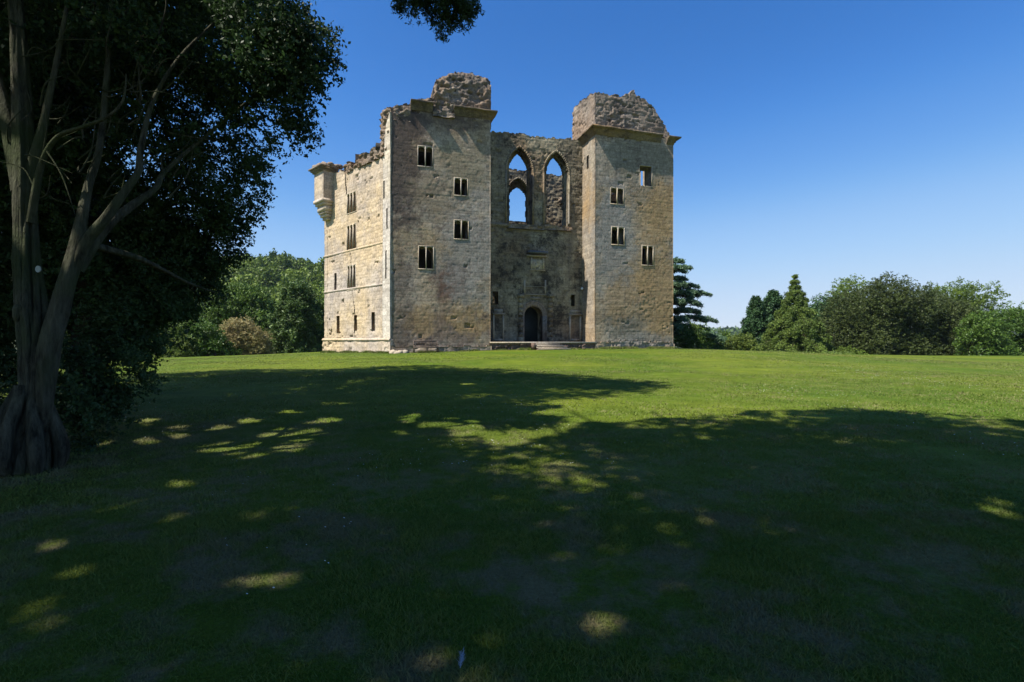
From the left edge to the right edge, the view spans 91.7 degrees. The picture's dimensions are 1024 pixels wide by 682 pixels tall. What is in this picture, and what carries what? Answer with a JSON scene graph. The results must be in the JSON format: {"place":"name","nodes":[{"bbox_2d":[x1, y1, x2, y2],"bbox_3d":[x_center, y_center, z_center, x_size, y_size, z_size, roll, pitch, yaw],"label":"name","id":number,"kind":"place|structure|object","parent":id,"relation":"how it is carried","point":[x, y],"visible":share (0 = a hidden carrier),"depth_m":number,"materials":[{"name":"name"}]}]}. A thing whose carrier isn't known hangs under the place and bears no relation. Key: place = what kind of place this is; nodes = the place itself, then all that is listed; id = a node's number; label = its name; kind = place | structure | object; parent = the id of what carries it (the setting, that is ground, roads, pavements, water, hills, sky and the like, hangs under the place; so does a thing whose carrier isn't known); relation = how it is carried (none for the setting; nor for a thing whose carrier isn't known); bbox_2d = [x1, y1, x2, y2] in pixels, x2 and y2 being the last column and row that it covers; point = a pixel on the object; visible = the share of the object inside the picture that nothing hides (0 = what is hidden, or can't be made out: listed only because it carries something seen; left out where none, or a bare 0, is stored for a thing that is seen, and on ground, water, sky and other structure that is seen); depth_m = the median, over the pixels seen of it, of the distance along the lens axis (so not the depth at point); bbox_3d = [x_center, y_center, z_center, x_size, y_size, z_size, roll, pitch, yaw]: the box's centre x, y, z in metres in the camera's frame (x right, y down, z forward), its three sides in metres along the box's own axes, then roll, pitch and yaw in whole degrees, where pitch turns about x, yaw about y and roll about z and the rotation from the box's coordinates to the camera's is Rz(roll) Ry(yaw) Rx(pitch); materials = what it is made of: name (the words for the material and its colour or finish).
{"place":"outdoors","nodes":[
{"label":"outdoors","id":0,"kind":"place"},
{"bbox_2d":[0,346,1023,681],"bbox_3d":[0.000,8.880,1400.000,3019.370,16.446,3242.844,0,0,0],"label":"lawn","id":1,"kind":"structure","parent":0,"point":[280,390],"depth_m":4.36,"materials":[{"name":"green plant"}]},
{"bbox_2d":[0,285,16,378],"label":"evergreen tree","id":2,"kind":"object","parent":1,"relation":"on","point":[7,339],"depth_m":10.36,"materials":[{"name":"green plant"}]},
{"bbox_2d":[0,0,232,422],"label":"evergreen tree","id":3,"kind":"object","parent":1,"relation":"on","point":[2,12],"visible":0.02,"depth_m":11.54,"materials":[{"name":"green plant"}]},
{"bbox_2d":[152,327,197,357],"bbox_3d":[-39.623,0.905,57.846,6.002,5.200,4.479,0,0,31],"label":"yellow green shrub","id":4,"kind":"object","parent":1,"relation":"on","point":[176,353],"visible":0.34,"depth_m":57.47,"materials":[{"name":"green plant"}]},
{"bbox_2d":[0,0,350,477],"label":"evergreen tree","id":5,"kind":"object","parent":1,"relation":"on","point":[276,56],"visible":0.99,"depth_m":7.34,"materials":[{"name":"green plant"}]},
{"bbox_2d":[35,266,40,271],"bbox_3d":[-5.656,-0.859,5.936,0.064,0.078,0.012,0,0,0],"label":"tree tag","id":6,"kind":"object","parent":5,"relation":"attached to","point":[37,268],"visible":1,"depth_m":5.93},
{"bbox_2d":[149,303,206,356],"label":"broadleaf tree","id":7,"kind":"object","parent":1,"relation":"on","point":[182,326],"visible":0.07,"depth_m":76.98,"materials":[{"name":"green plant"}]},
{"bbox_2d":[175,318,241,356],"bbox_3d":[-36.706,0.351,60.085,7.260,6.320,4.882,0,0,0],"label":"green shrub","id":8,"kind":"object","parent":1,"relation":"on","point":[216,345],"visible":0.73,"depth_m":59.34,"materials":[{"name":"green plant"}]},
{"bbox_2d":[199,280,277,354],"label":"broadleaf tree","id":9,"kind":"object","parent":1,"relation":"on","point":[249,301],"visible":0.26,"depth_m":73.75,"materials":[{"name":"green plant"}]},
{"bbox_2d":[217,314,275,355],"bbox_3d":[-34.462,0.159,63.822,8.722,7.327,5.175,0,0,0],"label":"pale shrub","id":10,"kind":"object","parent":1,"relation":"on","point":[242,333],"visible":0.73,"depth_m":62.93,"materials":[{"name":"beige plant"}]},
{"bbox_2d":[263,280,324,353],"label":"bush","id":11,"kind":"object","parent":1,"relation":"on","point":[298,320],"visible":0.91,"depth_m":67.96,"materials":[{"name":"green plant"}]},
{"bbox_2d":[315,297,323,318],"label":"broadleaf tree","id":12,"kind":"object","parent":1,"relation":"on","point":[320,302],"visible":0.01,"depth_m":72.84,"materials":[{"name":"green plant"}]},
{"bbox_2d":[413,341,438,352],"bbox_3d":[-6.583,0.425,38.025,1.887,0.915,0.605,0,0,-17],"label":"park bench","id":13,"kind":"object","parent":1,"relation":"on","point":[414,345],"visible":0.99,"depth_m":38.09,"materials":[{"name":"grey wood"}]},
{"bbox_2d":[390,0,484,43],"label":"tree foliage","id":14,"kind":"object","parent":1,"relation":"on","point":[465,10],"visible":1,"depth_m":5.04,"materials":[{"name":"green plant"}]},
{"bbox_2d":[457,649,465,667],"bbox_3d":[-0.251,1.574,2.480,0.057,0.014,0.160,0,0,0],"label":"feather","id":15,"kind":"object","parent":1,"relation":"on","point":[461,659],"visible":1,"depth_m":2.48,"materials":[{"name":"blue"}]},
{"bbox_2d":[308,72,681,353],"bbox_3d":[-1.229,-10.044,50.540,36.150,24.588,22.030,0,0,-20],"label":"castle ruin","id":16,"kind":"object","parent":1,"relation":"on","point":[425,239],"visible":0.9,"depth_m":43.22,"materials":[{"name":"stone"}]},
{"bbox_2d":[673,320,714,348],"bbox_3d":[21.210,-0.313,58.406,5.101,4.462,4.670,0,0,20],"label":"shrub","id":17,"kind":"object","parent":1,"relation":"on","point":[688,332],"visible":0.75,"depth_m":57.32,"materials":[{"name":"green plant"}]},
{"bbox_2d":[673,256,726,342],"bbox_3d":[20.141,-4.580,62.347,11.536,11.790,13.535,0,0,0],"label":"cedar tree","id":18,"kind":"object","parent":1,"relation":"on","point":[684,291],"visible":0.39,"depth_m":60.05,"materials":[{"name":"green plant"}]},
{"bbox_2d":[695,327,734,349],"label":"shrub","id":19,"kind":"object","parent":1,"relation":"on","point":[719,345],"visible":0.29,"depth_m":65.12,"materials":[{"name":"green plant"}]},
{"bbox_2d":[722,332,759,350],"bbox_3d":[29.337,0.545,63.974,5.172,3.754,3.791,0,0,0],"label":"shrub","id":20,"kind":"object","parent":1,"relation":"on","point":[744,342],"visible":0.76,"depth_m":63.48,"materials":[{"name":"green plant"}]},
{"bbox_2d":[740,295,771,348],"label":"conifer tree","id":21,"kind":"object","parent":1,"relation":"on","point":[755,321],"visible":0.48,"depth_m":75.02,"materials":[{"name":"green plant"}]},
{"bbox_2d":[763,289,783,320],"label":"conifer tree","id":22,"kind":"object","parent":1,"relation":"on","point":[773,299],"visible":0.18,"depth_m":79.11,"materials":[{"name":"green plant"}]},
{"bbox_2d":[757,274,854,353],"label":"weeping conifer","id":23,"kind":"object","parent":1,"relation":"on","point":[795,326],"visible":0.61,"depth_m":68.22,"materials":[{"name":"green plant"}]},
{"bbox_2d":[808,292,847,349],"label":"tree","id":24,"kind":"object","parent":1,"relation":"on","point":[816,305],"visible":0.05,"depth_m":83.47,"materials":[{"name":"green plant"}]},
{"bbox_2d":[824,273,872,309],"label":"broadleaf tree","id":25,"kind":"object","parent":1,"relation":"on","point":[841,287],"visible":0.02,"depth_m":86.44,"materials":[{"name":"green plant"}]},
{"bbox_2d":[833,345,868,354],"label":"groundcover shrub","id":26,"kind":"object","parent":1,"relation":"on","point":[844,349],"visible":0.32,"depth_m":66.69,"materials":[{"name":"green plant"}]},
{"bbox_2d":[814,271,957,355],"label":"bronze tree","id":27,"kind":"object","parent":1,"relation":"on","point":[870,330],"visible":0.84,"depth_m":69.63,"materials":[{"name":"green plant"}]},
{"bbox_2d":[908,290,993,355],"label":"bronze tree","id":28,"kind":"object","parent":1,"relation":"on","point":[952,315],"visible":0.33,"depth_m":71.36,"materials":[{"name":"green plant"}]},
{"bbox_2d":[917,276,1016,319],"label":"broadleaf tree","id":29,"kind":"object","parent":1,"relation":"on","point":[957,292],"visible":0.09,"depth_m":82.10,"materials":[{"name":"green plant"}]},
{"bbox_2d":[949,307,1021,355],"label":"laurel shrub","id":30,"kind":"object","parent":1,"relation":"on","point":[985,333],"visible":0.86,"depth_m":65.25,"materials":[{"name":"green plant"}]},
{"bbox_2d":[993,301,1023,355],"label":"laurel shrub","id":31,"kind":"object","parent":1,"relation":"on","point":[1014,315],"visible":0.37,"depth_m":68.96,"materials":[{"name":"green plant"}]},
{"bbox_2d":[100,0,1023,329],"label":"sky","id":32,"kind":"structure","parent":0,"point":[822,141],"materials":[{"name":"blue"}]},
{"bbox_3d":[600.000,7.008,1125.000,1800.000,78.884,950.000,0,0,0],"label":"far hill","id":33,"kind":"structure","parent":0,"visible":0},
{"bbox_2d":[674,325,741,343],"bbox_3d":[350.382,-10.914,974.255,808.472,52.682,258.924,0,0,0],"label":"woodland","id":34,"kind":"object","parent":33,"relation":"on","point":[733,329],"visible":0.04,"depth_m":977.57,"materials":[{"name":"green plant"}]},
{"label":"hillside","id":35,"kind":"structure","parent":0,"visible":0},
{"bbox_2d":[128,239,324,317],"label":"woodland","id":36,"kind":"object","parent":35,"relation":"on","point":[273,272],"visible":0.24,"depth_m":217.26,"materials":[{"name":"green plant"}]}
]}

